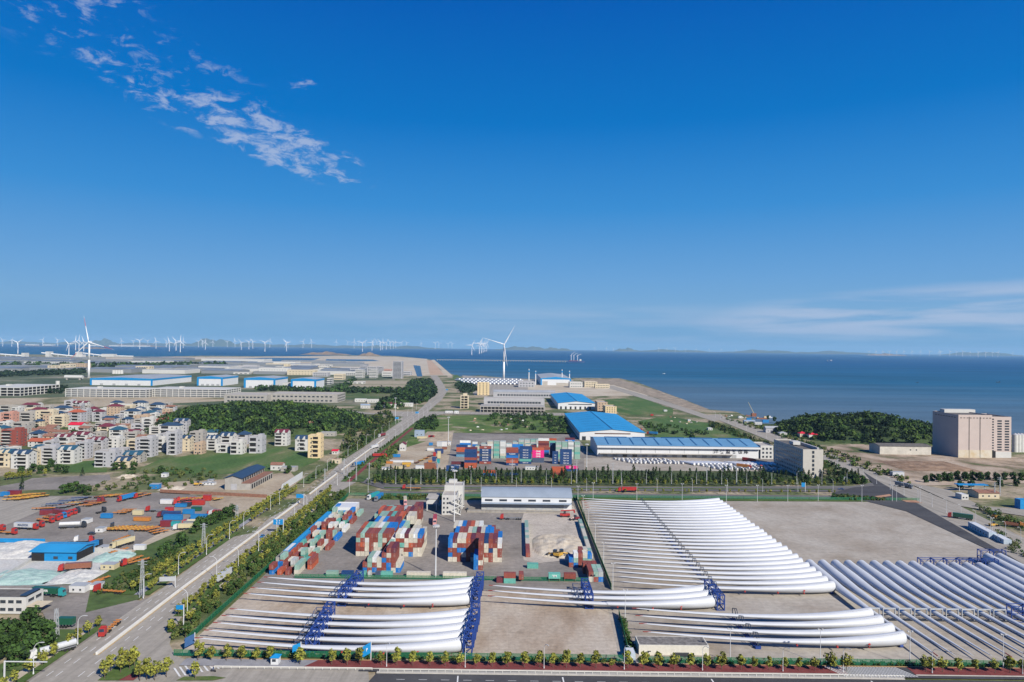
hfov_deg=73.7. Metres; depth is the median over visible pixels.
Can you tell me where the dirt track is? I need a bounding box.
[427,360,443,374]
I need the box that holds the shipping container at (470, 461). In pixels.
[464,460,476,462]
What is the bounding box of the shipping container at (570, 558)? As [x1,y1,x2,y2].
[568,554,573,562]
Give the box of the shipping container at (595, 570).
[592,568,597,576]
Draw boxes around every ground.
[0,354,1023,681]
[462,375,572,395]
[528,385,648,395]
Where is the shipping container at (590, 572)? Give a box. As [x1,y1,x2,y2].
[587,568,593,576]
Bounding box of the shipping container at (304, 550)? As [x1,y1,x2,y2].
[301,547,307,554]
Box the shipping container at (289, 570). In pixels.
[285,566,293,574]
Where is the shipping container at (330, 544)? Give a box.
[325,540,334,549]
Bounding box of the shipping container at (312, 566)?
[307,558,318,569]
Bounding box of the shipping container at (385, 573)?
[380,570,392,576]
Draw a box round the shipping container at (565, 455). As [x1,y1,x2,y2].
[560,454,571,456]
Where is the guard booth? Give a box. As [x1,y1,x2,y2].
[270,653,281,664]
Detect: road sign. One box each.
[159,576,175,586]
[176,604,183,624]
[184,632,194,647]
[273,519,283,529]
[292,642,300,652]
[296,494,303,497]
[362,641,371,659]
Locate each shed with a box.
[0,356,45,358]
[0,357,30,358]
[0,358,43,361]
[0,365,41,366]
[0,366,32,370]
[24,361,71,362]
[24,363,59,364]
[29,367,86,370]
[29,542,96,560]
[30,360,71,361]
[36,358,82,360]
[46,357,105,359]
[66,360,110,362]
[86,367,145,372]
[90,359,141,361]
[115,365,158,366]
[131,360,173,362]
[133,357,194,360]
[135,366,183,368]
[142,368,199,373]
[152,360,189,361]
[159,365,197,366]
[175,367,224,370]
[198,365,242,367]
[199,364,241,365]
[201,358,271,360]
[201,361,247,362]
[201,369,249,373]
[225,368,258,371]
[228,362,272,364]
[242,366,281,367]
[251,364,283,366]
[253,371,286,374]
[258,361,299,362]
[281,360,345,361]
[282,367,318,368]
[286,363,317,364]
[290,365,330,367]
[291,368,317,369]
[311,362,363,363]
[318,370,354,374]
[321,368,366,372]
[325,363,367,366]
[335,502,358,513]
[635,636,708,656]
[869,443,931,454]
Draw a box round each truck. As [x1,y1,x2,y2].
[0,524,5,530]
[0,527,17,534]
[14,522,38,529]
[28,638,76,659]
[32,586,66,596]
[37,516,54,522]
[39,520,44,526]
[42,514,60,520]
[46,513,62,518]
[48,512,66,517]
[52,508,70,516]
[57,561,91,571]
[59,521,86,527]
[65,535,94,541]
[73,535,103,541]
[81,497,101,503]
[90,539,102,546]
[93,583,125,593]
[96,506,106,513]
[98,619,121,636]
[109,536,134,548]
[110,522,136,526]
[112,530,133,541]
[117,492,135,501]
[120,557,149,566]
[133,493,151,497]
[145,505,167,511]
[157,511,180,517]
[172,523,198,530]
[176,496,195,501]
[352,461,363,466]
[367,491,379,499]
[370,444,378,448]
[373,453,386,456]
[374,492,383,501]
[402,484,420,488]
[403,496,406,504]
[433,514,436,524]
[500,513,521,519]
[618,486,636,491]
[736,463,751,467]
[742,457,756,461]
[895,481,912,488]
[947,512,972,520]
[1004,521,1023,526]
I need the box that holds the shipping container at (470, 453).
[464,452,476,454]
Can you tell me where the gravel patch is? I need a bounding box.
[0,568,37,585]
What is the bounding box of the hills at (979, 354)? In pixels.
[941,352,1023,355]
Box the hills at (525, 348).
[495,346,555,350]
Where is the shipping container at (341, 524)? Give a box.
[339,521,344,527]
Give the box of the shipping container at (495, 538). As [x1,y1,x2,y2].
[493,533,497,543]
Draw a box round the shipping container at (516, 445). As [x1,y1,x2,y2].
[512,444,522,446]
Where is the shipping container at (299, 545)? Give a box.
[296,542,302,549]
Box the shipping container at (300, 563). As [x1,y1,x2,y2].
[294,558,305,569]
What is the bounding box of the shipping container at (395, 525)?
[391,522,397,529]
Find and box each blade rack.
[295,629,319,654]
[299,621,323,644]
[304,614,327,636]
[309,607,331,628]
[313,601,335,621]
[329,585,349,606]
[334,580,354,598]
[339,575,358,592]
[345,570,363,586]
[462,630,473,655]
[465,622,474,647]
[467,615,476,639]
[469,608,478,631]
[470,587,479,607]
[471,602,480,624]
[472,582,480,601]
[474,576,482,595]
[476,571,483,590]
[572,578,589,594]
[574,583,591,600]
[575,588,593,608]
[704,579,714,591]
[708,584,719,602]
[712,590,724,610]
[917,557,932,565]
[930,557,945,564]
[943,557,958,564]
[955,557,971,564]
[977,549,993,561]
[981,558,998,564]
[989,549,1005,555]
[1006,603,1023,622]
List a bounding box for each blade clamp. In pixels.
[730,608,737,620]
[737,615,744,628]
[743,623,752,637]
[751,631,760,648]
[881,607,896,620]
[897,608,912,620]
[913,608,927,620]
[929,608,943,621]
[944,608,959,621]
[960,608,975,621]
[976,609,991,621]
[992,609,1007,621]
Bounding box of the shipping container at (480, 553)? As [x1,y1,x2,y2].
[478,546,483,555]
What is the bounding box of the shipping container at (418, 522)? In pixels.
[414,519,420,524]
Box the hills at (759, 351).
[722,349,798,353]
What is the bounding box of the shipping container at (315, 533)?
[312,530,318,536]
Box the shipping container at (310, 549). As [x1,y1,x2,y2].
[308,547,312,554]
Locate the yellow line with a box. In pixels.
[95,443,378,654]
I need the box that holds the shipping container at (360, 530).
[356,527,364,537]
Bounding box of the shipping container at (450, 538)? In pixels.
[448,532,453,542]
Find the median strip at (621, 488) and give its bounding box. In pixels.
[384,487,831,489]
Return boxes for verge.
[0,629,81,679]
[15,625,100,681]
[86,505,275,611]
[121,491,287,594]
[145,532,239,594]
[174,491,332,615]
[297,420,401,482]
[342,420,418,480]
[351,428,420,481]
[370,496,867,501]
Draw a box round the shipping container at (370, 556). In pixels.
[367,551,375,562]
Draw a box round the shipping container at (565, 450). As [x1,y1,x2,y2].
[560,449,571,451]
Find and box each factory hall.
[90,374,191,385]
[197,374,237,385]
[244,375,287,387]
[291,377,324,387]
[537,373,570,384]
[551,392,594,409]
[564,411,645,439]
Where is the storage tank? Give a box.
[64,375,83,379]
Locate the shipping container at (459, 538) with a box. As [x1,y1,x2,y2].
[457,532,462,542]
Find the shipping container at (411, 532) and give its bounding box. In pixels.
[409,528,415,537]
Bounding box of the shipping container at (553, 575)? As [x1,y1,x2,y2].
[548,572,559,578]
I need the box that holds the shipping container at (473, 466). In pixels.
[464,465,476,467]
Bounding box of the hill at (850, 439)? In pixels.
[759,422,931,445]
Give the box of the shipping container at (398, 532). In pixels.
[396,528,402,537]
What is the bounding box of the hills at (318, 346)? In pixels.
[250,344,364,347]
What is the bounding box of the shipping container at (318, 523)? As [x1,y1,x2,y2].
[315,521,320,527]
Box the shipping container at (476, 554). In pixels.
[474,549,477,559]
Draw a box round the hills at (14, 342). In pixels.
[0,341,51,343]
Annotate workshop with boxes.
[225,464,272,489]
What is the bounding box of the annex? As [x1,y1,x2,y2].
[518,380,534,386]
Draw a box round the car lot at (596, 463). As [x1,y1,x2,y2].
[584,457,776,470]
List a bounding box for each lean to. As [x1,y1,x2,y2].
[283,543,296,551]
[292,511,331,543]
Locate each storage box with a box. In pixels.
[0,491,9,495]
[7,490,21,494]
[39,509,53,514]
[100,513,112,517]
[132,509,143,514]
[133,516,150,520]
[133,544,146,549]
[160,499,173,503]
[160,520,171,526]
[163,514,182,519]
[165,507,173,510]
[175,503,186,506]
[182,509,194,513]
[190,513,207,518]
[191,506,201,510]
[192,499,205,504]
[203,495,211,500]
[390,460,413,462]
[415,465,423,468]
[424,462,436,468]
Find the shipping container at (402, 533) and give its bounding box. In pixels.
[400,528,406,537]
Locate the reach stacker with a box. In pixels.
[560,509,574,516]
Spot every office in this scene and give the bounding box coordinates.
[0,588,51,613]
[426,493,439,510]
[569,381,581,387]
[754,442,772,458]
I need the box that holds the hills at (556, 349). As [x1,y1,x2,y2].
[546,347,573,350]
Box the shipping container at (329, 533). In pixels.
[326,530,332,536]
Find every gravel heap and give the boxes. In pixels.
[0,540,46,559]
[0,570,65,584]
[44,569,108,583]
[89,551,135,562]
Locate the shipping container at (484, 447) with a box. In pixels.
[479,446,490,448]
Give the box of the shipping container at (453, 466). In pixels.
[446,465,458,468]
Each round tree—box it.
[167,622,177,631]
[180,622,192,637]
[192,612,200,619]
[203,603,212,612]
[205,591,212,598]
[211,585,220,590]
[214,601,221,608]
[227,584,236,595]
[234,580,240,588]
[237,564,245,570]
[246,559,251,568]
[249,562,256,569]
[250,568,257,576]
[254,558,261,566]
[266,553,273,561]
[271,543,277,550]
[290,520,296,528]
[415,474,421,481]
[602,474,608,481]
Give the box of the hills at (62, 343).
[52,342,88,344]
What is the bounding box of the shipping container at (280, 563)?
[278,561,282,568]
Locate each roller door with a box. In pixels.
[231,484,236,489]
[487,504,493,509]
[503,504,509,509]
[519,504,525,509]
[536,505,542,509]
[552,505,558,510]
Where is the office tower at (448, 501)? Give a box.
[442,479,464,514]
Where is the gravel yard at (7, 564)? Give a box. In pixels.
[0,543,128,584]
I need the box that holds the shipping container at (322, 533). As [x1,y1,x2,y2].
[319,530,325,536]
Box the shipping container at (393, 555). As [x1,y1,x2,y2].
[391,546,399,557]
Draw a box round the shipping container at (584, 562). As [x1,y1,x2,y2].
[582,560,587,568]
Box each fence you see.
[174,649,614,659]
[186,492,348,636]
[302,574,583,580]
[362,493,900,499]
[576,495,611,587]
[619,611,627,646]
[649,656,1000,666]
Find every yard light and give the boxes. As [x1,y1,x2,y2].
[727,628,733,659]
[817,628,823,663]
[1000,633,1006,667]
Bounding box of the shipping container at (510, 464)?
[506,463,517,465]
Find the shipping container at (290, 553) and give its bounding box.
[288,551,293,558]
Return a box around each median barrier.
[96,501,299,654]
[310,473,336,493]
[341,438,384,469]
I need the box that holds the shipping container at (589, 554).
[587,551,591,558]
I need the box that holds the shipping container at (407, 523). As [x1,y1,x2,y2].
[403,520,409,527]
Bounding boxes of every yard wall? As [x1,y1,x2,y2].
[0,538,44,542]
[0,558,31,577]
[94,547,131,551]
[160,489,266,497]
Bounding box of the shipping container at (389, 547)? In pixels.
[386,541,394,552]
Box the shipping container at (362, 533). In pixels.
[360,528,368,537]
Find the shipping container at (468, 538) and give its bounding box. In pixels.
[466,533,471,542]
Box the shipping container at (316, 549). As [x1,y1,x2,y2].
[313,547,319,552]
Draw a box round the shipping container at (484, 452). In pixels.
[479,451,490,453]
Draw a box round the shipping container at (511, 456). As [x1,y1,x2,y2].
[506,455,517,457]
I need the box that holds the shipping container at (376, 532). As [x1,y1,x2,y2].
[374,528,381,537]
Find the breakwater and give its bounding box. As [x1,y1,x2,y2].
[432,360,451,376]
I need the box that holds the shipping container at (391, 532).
[387,528,394,537]
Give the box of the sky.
[0,0,1023,354]
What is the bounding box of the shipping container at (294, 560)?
[291,557,298,564]
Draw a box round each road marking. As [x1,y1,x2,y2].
[48,430,398,676]
[174,665,916,681]
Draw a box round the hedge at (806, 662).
[647,658,1006,667]
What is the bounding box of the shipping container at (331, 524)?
[328,521,333,527]
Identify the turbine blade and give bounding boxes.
[195,636,462,654]
[204,629,464,644]
[213,621,466,635]
[221,614,468,628]
[230,608,469,621]
[243,592,470,606]
[250,587,470,598]
[257,581,473,592]
[268,576,474,586]
[488,589,711,601]
[488,595,716,609]
[489,584,707,595]
[582,500,722,504]
[583,498,719,502]
[584,502,726,507]
[586,507,732,512]
[589,504,729,509]
[589,512,739,517]
[592,520,750,525]
[593,509,735,514]
[594,514,743,520]
[597,517,746,523]
[597,522,754,529]
[597,526,759,532]
[597,532,767,538]
[598,529,763,535]
[604,538,776,545]
[606,535,771,542]
[607,545,787,553]
[608,549,791,557]
[610,542,781,549]
[611,557,802,566]
[612,553,798,561]
[612,561,809,570]
[616,570,821,580]
[618,566,815,575]
[619,575,827,585]
[621,580,835,593]
[632,607,873,620]
[635,614,883,628]
[639,622,894,637]
[643,630,906,647]
[805,559,937,655]
[817,559,953,654]
[830,560,973,655]
[843,560,991,655]
[856,560,1011,656]
[869,560,1023,653]
[882,560,1023,644]
[895,560,1023,636]
[908,560,1023,628]
[923,561,1023,620]
[935,562,1023,613]
[948,562,1023,605]
[961,562,1023,599]
[974,562,1023,592]
[982,553,1023,577]
[987,562,1023,584]
[995,553,1023,570]
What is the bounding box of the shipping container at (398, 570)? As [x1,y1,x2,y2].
[396,561,403,572]
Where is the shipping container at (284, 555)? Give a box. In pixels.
[280,551,287,559]
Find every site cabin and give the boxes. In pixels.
[625,647,635,661]
[968,522,996,538]
[994,534,1011,543]
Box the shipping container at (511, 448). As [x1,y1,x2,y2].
[506,447,517,449]
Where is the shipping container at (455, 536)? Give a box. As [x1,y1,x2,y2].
[453,532,458,542]
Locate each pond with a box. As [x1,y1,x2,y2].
[241,358,318,361]
[326,359,377,360]
[413,365,421,375]
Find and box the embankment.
[579,379,707,409]
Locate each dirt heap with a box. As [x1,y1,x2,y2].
[117,474,138,478]
[157,486,186,490]
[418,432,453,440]
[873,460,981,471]
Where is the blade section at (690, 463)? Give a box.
[680,460,694,464]
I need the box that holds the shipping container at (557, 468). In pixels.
[551,466,564,469]
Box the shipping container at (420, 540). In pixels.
[417,533,424,542]
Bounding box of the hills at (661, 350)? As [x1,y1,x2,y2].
[642,349,721,352]
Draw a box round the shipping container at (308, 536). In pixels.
[306,534,311,540]
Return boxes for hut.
[69,582,91,592]
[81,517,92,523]
[90,581,104,589]
[95,526,106,531]
[98,544,108,547]
[100,561,119,569]
[149,483,161,488]
[161,472,168,476]
[202,481,215,484]
[525,466,537,469]
[890,471,903,475]
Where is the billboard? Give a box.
[281,472,302,488]
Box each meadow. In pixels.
[345,392,396,398]
[406,415,570,446]
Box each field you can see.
[0,360,394,404]
[60,460,106,471]
[139,447,319,473]
[349,380,408,389]
[605,397,672,414]
[638,416,751,440]
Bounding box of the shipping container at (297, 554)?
[293,551,300,556]
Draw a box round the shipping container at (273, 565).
[269,561,277,569]
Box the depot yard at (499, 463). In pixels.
[448,433,784,470]
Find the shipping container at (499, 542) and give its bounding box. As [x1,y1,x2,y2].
[497,538,501,547]
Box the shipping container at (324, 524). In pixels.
[322,521,327,527]
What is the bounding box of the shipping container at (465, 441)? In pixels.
[460,440,470,442]
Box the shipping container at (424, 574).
[407,571,430,577]
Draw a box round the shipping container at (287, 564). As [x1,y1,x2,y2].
[283,561,290,568]
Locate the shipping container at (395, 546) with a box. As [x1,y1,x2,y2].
[391,541,399,552]
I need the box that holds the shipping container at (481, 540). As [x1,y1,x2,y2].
[478,535,483,545]
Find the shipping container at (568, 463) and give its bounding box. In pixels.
[560,462,571,464]
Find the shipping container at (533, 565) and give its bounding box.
[527,562,537,568]
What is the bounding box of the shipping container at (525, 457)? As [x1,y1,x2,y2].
[520,456,530,458]
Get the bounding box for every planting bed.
[182,491,351,625]
[373,469,855,485]
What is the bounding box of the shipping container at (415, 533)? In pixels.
[413,528,419,537]
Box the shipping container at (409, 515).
[407,511,412,519]
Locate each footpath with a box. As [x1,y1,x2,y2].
[7,629,90,681]
[134,508,267,594]
[184,491,335,615]
[346,428,412,481]
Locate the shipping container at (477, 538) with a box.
[475,533,480,542]
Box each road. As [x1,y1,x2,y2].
[29,375,446,681]
[347,410,564,417]
[361,479,873,491]
[369,673,1023,681]
[609,386,717,421]
[708,414,1023,563]
[833,472,1020,562]
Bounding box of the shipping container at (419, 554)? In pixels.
[417,548,423,556]
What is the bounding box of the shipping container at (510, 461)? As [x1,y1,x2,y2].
[506,460,517,462]
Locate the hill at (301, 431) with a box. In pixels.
[146,410,370,436]
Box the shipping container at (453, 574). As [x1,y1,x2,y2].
[443,571,466,577]
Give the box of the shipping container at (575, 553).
[573,550,577,557]
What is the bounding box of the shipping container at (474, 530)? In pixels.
[472,526,476,532]
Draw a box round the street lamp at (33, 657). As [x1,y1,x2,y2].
[33,642,43,673]
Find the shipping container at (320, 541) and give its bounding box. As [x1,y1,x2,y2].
[317,538,323,545]
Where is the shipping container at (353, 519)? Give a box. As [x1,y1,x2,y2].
[349,516,356,523]
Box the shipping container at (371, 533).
[369,528,376,537]
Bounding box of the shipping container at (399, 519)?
[395,516,401,524]
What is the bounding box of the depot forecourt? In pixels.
[0,585,148,680]
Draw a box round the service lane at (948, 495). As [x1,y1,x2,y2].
[911,483,1023,515]
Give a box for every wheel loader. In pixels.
[546,549,560,557]
[557,548,569,555]
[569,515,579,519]
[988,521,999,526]
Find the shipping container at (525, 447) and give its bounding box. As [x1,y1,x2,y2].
[520,446,531,448]
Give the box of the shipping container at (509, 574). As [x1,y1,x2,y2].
[504,572,515,577]
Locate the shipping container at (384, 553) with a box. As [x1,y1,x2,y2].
[382,546,386,557]
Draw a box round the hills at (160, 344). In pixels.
[122,342,186,345]
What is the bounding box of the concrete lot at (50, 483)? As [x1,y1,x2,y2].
[0,474,110,489]
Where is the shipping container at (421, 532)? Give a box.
[418,528,424,537]
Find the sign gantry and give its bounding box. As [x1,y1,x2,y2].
[3,660,46,676]
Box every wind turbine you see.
[76,319,109,377]
[485,326,514,378]
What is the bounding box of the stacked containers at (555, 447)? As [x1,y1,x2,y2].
[291,438,592,574]
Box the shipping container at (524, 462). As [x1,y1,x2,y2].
[519,461,530,463]
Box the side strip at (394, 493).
[368,491,852,498]
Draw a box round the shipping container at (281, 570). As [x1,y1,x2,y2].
[277,566,285,574]
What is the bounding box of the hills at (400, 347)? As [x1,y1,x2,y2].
[363,345,440,348]
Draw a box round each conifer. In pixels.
[19,474,24,488]
[469,468,474,477]
[534,466,538,477]
[630,464,636,478]
[724,466,730,477]
[757,466,763,479]
[825,469,831,480]
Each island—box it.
[73,347,108,348]
[99,659,140,679]
[178,676,225,679]
[299,351,348,354]
[358,352,380,355]
[869,353,905,355]
[901,498,920,502]
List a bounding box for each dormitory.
[477,382,489,394]
[583,381,596,386]
[594,384,609,387]
[595,400,607,411]
[603,405,616,413]
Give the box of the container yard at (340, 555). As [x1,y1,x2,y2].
[252,498,611,590]
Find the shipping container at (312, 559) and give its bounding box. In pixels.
[307,553,318,564]
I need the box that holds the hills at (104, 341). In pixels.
[86,338,118,344]
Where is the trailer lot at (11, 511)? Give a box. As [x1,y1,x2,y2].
[0,497,60,524]
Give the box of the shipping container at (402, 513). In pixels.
[399,511,405,519]
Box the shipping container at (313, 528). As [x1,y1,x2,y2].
[310,525,316,531]
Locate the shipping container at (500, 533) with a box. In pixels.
[498,531,502,537]
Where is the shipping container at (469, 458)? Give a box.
[464,457,476,459]
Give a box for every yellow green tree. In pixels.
[0,677,7,681]
[10,669,18,681]
[22,658,35,669]
[35,648,48,660]
[49,641,58,657]
[64,633,73,641]
[74,628,83,637]
[82,620,92,633]
[94,615,102,623]
[99,659,109,678]
[106,654,115,666]
[113,655,127,671]
[118,647,127,659]
[125,651,134,668]
[127,645,140,665]
[129,580,136,587]
[134,660,144,680]
[140,657,151,679]
[146,579,154,588]
[148,660,162,680]
[157,561,163,570]
[160,657,173,676]
[163,558,169,569]
[166,568,172,576]
[167,619,176,632]
[169,565,176,571]
[178,548,185,556]
[179,559,186,565]
[181,598,186,607]
[185,545,191,554]
[185,608,195,621]
[186,594,192,603]
[190,661,199,678]
[193,592,198,599]
[193,639,204,655]
[198,546,203,552]
[198,587,203,595]
[201,582,206,589]
[205,646,215,658]
[208,579,214,586]
[210,529,215,538]
[211,574,216,585]
[212,589,219,597]
[215,526,219,533]
[223,643,231,660]
[224,573,231,580]
[232,565,237,573]
[237,645,246,660]
[252,647,260,658]
[266,646,274,660]
[294,647,305,663]
[328,648,336,664]
[343,647,350,664]
[355,647,363,664]
[377,651,384,664]
[392,646,401,665]
[408,650,416,661]
[425,651,433,661]
[441,650,448,665]
[456,652,464,665]
[472,653,481,662]
[488,652,495,666]
[503,651,511,666]
[520,651,529,666]
[534,650,545,666]
[548,653,557,663]
[561,649,570,667]
[576,652,584,667]
[590,650,601,667]
[609,658,614,665]
[622,650,632,667]
[637,650,649,668]
[652,651,663,668]
[669,652,679,668]
[686,653,695,668]
[703,653,710,668]
[715,651,727,669]
[736,654,746,669]
[751,656,757,666]
[765,655,772,666]
[781,657,788,666]
[795,656,802,666]
[810,656,819,666]
[823,650,837,670]
[840,653,853,670]
[920,654,930,666]
[927,656,935,671]
[936,656,948,671]
[954,657,964,671]
[971,659,979,669]
[988,658,1000,672]
[1003,656,1017,672]
[1017,659,1023,668]
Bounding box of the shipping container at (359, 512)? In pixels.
[356,509,363,515]
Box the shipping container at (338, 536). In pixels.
[334,532,342,540]
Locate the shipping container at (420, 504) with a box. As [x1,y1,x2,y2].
[418,502,422,509]
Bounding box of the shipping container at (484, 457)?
[479,456,490,458]
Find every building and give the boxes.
[0,384,59,395]
[48,365,65,367]
[60,364,75,367]
[65,386,152,397]
[70,363,90,367]
[120,345,137,346]
[136,366,153,368]
[150,386,240,397]
[224,392,272,402]
[233,372,252,373]
[259,367,290,370]
[266,363,290,366]
[268,391,344,402]
[270,462,285,469]
[281,466,297,471]
[287,369,317,374]
[313,372,329,376]
[322,431,336,435]
[325,378,333,383]
[331,449,339,453]
[332,458,341,463]
[334,374,345,379]
[345,372,354,375]
[350,367,360,370]
[351,381,365,383]
[355,369,364,377]
[355,398,366,401]
[360,404,370,408]
[367,366,378,374]
[367,399,378,402]
[369,369,377,377]
[378,366,383,372]
[382,371,392,376]
[393,361,403,378]
[399,441,406,450]
[403,371,411,374]
[414,430,424,436]
[460,393,468,408]
[480,403,544,412]
[484,396,544,405]
[493,390,554,397]
[764,426,777,432]
[798,431,806,436]
[955,492,968,499]
[967,489,1000,498]
[1015,498,1023,508]
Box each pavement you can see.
[120,672,140,679]
[180,658,316,666]
[211,658,1023,676]
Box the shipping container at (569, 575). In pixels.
[564,572,575,578]
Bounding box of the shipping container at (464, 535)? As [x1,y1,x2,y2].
[462,533,466,542]
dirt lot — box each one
[0,397,223,406]
[826,444,1023,485]
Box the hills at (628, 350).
[614,348,641,351]
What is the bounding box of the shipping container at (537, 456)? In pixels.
[532,455,543,457]
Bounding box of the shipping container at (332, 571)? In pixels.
[326,570,338,576]
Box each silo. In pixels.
[1012,433,1017,451]
[1017,433,1020,451]
[1020,433,1023,451]
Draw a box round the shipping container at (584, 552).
[582,550,586,557]
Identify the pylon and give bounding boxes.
[54,608,59,635]
[138,559,146,597]
[200,523,207,547]
[235,505,239,517]
[997,477,1002,494]
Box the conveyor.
[41,352,74,356]
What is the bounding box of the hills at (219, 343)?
[181,338,244,346]
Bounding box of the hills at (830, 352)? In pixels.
[796,351,874,353]
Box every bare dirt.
[130,519,219,551]
[208,493,272,513]
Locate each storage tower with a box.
[932,409,991,457]
[981,413,1010,457]
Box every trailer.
[57,616,75,627]
[88,575,110,581]
[148,527,164,532]
[151,529,168,534]
[216,567,233,582]
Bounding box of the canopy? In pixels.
[954,483,988,490]
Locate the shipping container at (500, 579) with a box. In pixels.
[496,576,503,582]
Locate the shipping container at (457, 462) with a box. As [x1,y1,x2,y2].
[451,461,463,463]
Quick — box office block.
[774,439,822,477]
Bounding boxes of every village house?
[0,405,23,411]
[0,411,18,421]
[0,420,14,426]
[0,425,11,428]
[0,448,15,466]
[1,427,26,445]
[6,446,21,448]
[10,449,37,468]
[11,406,24,410]
[12,425,31,432]
[13,421,35,427]
[17,410,34,420]
[21,402,40,407]
[27,438,52,446]
[28,430,47,438]
[30,407,47,409]
[30,444,43,449]
[33,446,43,464]
[34,419,45,425]
[35,409,58,419]
[37,426,56,430]
[37,444,60,464]
[42,434,55,437]
[43,405,54,408]
[43,413,51,423]
[43,438,59,444]
[45,424,60,429]
[49,414,68,426]
[49,430,71,433]
[54,405,72,410]
[54,434,75,443]
[57,445,82,463]
[64,399,76,405]
[68,409,86,422]
[68,422,86,429]
[71,406,82,409]
[71,431,92,441]
[72,401,89,405]
[75,403,84,408]
[75,439,93,458]
[78,426,92,431]
[81,408,91,421]
[90,436,109,449]
[92,409,105,421]
[92,431,106,436]
[93,443,99,455]
[94,448,121,466]
[95,421,112,430]
[97,423,117,432]
[101,416,119,422]
[103,418,115,423]
[107,404,124,415]
[108,435,124,448]
[109,426,128,436]
[110,400,124,404]
[114,414,123,418]
[114,456,136,467]
[115,423,130,428]
[118,447,129,453]
[122,416,133,423]
[122,450,147,462]
[123,430,141,440]
[124,404,135,409]
[124,408,140,417]
[126,437,136,449]
[127,429,143,433]
[131,423,143,429]
[132,400,148,408]
[133,413,151,418]
[134,417,142,422]
[135,435,158,456]
[141,416,156,431]
[145,410,160,414]
[149,402,165,409]
[149,424,161,433]
[150,412,159,415]
[151,407,161,414]
[158,435,166,451]
[160,422,183,434]
[162,408,172,412]
[165,405,176,410]
[166,429,182,454]
[173,418,190,434]
[182,435,194,450]
[190,429,206,443]
[194,440,205,453]
[206,435,220,449]
[207,429,219,435]
[216,442,230,452]
[219,432,236,441]
[230,438,246,453]
[237,430,251,443]
[249,433,265,452]
[275,429,290,445]
[294,435,307,450]
[308,432,323,457]
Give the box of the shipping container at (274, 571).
[269,566,277,573]
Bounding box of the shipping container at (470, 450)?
[464,449,476,451]
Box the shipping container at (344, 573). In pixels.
[341,570,353,576]
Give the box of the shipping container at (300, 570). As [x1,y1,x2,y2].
[294,563,305,574]
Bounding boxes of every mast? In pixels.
[433,524,439,576]
[452,470,457,521]
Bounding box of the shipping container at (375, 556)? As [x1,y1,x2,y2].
[372,551,380,561]
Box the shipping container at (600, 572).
[597,568,602,576]
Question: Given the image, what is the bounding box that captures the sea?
[0,344,1023,434]
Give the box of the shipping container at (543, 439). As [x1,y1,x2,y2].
[538,438,548,440]
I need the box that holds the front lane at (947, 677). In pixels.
[358,669,1023,678]
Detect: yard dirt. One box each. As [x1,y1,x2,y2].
[160,472,297,494]
[378,434,452,468]
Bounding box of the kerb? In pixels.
[376,671,904,679]
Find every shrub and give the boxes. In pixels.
[170,631,176,638]
[175,627,180,635]
[191,619,197,626]
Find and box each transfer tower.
[21,353,28,356]
[45,351,52,356]
[101,354,116,356]
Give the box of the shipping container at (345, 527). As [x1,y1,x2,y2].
[342,523,349,531]
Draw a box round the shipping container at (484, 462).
[479,461,490,463]
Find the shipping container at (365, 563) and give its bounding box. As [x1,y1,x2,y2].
[363,555,368,566]
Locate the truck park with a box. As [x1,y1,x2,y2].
[0,492,219,549]
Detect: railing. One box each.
[214,666,371,669]
[379,669,903,677]
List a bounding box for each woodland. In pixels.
[0,360,225,366]
[0,368,86,376]
[34,425,148,446]
[45,385,68,393]
[81,466,217,490]
[96,545,186,593]
[151,399,372,436]
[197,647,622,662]
[254,377,356,391]
[339,385,406,392]
[339,409,394,450]
[366,442,399,468]
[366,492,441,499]
[374,377,437,409]
[414,414,438,429]
[453,381,476,392]
[483,411,568,431]
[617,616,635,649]
[639,421,708,437]
[708,421,857,476]
[725,418,910,483]
[771,410,932,443]
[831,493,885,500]
[975,503,1023,530]
[995,529,1023,555]
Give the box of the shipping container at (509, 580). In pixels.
[504,578,515,583]
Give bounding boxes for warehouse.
[467,487,572,512]
[590,436,759,458]
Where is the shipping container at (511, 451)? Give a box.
[506,450,517,452]
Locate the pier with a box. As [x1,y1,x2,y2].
[436,359,565,361]
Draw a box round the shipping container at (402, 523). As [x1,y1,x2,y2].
[399,520,405,527]
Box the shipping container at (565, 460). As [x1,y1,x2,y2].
[560,459,571,461]
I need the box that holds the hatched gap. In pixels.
[841,666,918,677]
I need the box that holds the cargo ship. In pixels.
[568,359,584,361]
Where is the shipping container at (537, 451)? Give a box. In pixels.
[532,450,543,452]
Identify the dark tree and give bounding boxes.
[0,617,20,643]
[0,632,20,658]
[5,641,29,668]
[10,617,26,631]
[14,628,32,648]
[17,466,25,472]
[19,608,40,629]
[20,630,45,656]
[22,604,45,622]
[26,617,50,633]
[27,463,37,470]
[36,464,43,473]
[37,619,59,645]
[44,463,50,470]
[47,458,55,466]
[53,464,61,471]
[58,484,68,492]
[62,464,69,473]
[66,482,74,490]
[73,481,79,490]
[76,484,84,492]
[83,485,92,494]
[110,462,119,469]
[120,461,126,468]
[130,461,137,469]
[157,465,165,472]
[157,543,169,557]
[163,539,176,552]
[175,531,188,546]
[189,521,200,533]
[194,516,205,528]
[201,516,209,527]
[206,514,215,524]
[210,511,218,522]
[215,510,224,519]
[222,506,228,519]
[226,507,232,516]
[229,504,238,514]
[284,465,291,473]
[803,474,810,482]
[851,474,858,481]
[859,474,867,483]
[922,475,928,482]
[929,473,935,480]
[934,473,942,481]
[941,471,947,480]
[947,472,954,481]
[954,470,960,478]
[956,480,963,488]
[960,471,970,480]
[967,480,974,487]
[969,470,976,479]
[975,472,984,480]
[984,471,990,478]
[992,471,1000,480]
[995,480,1003,486]
[1001,471,1008,479]
[1009,471,1016,478]
[1012,478,1019,486]
[1017,471,1023,479]

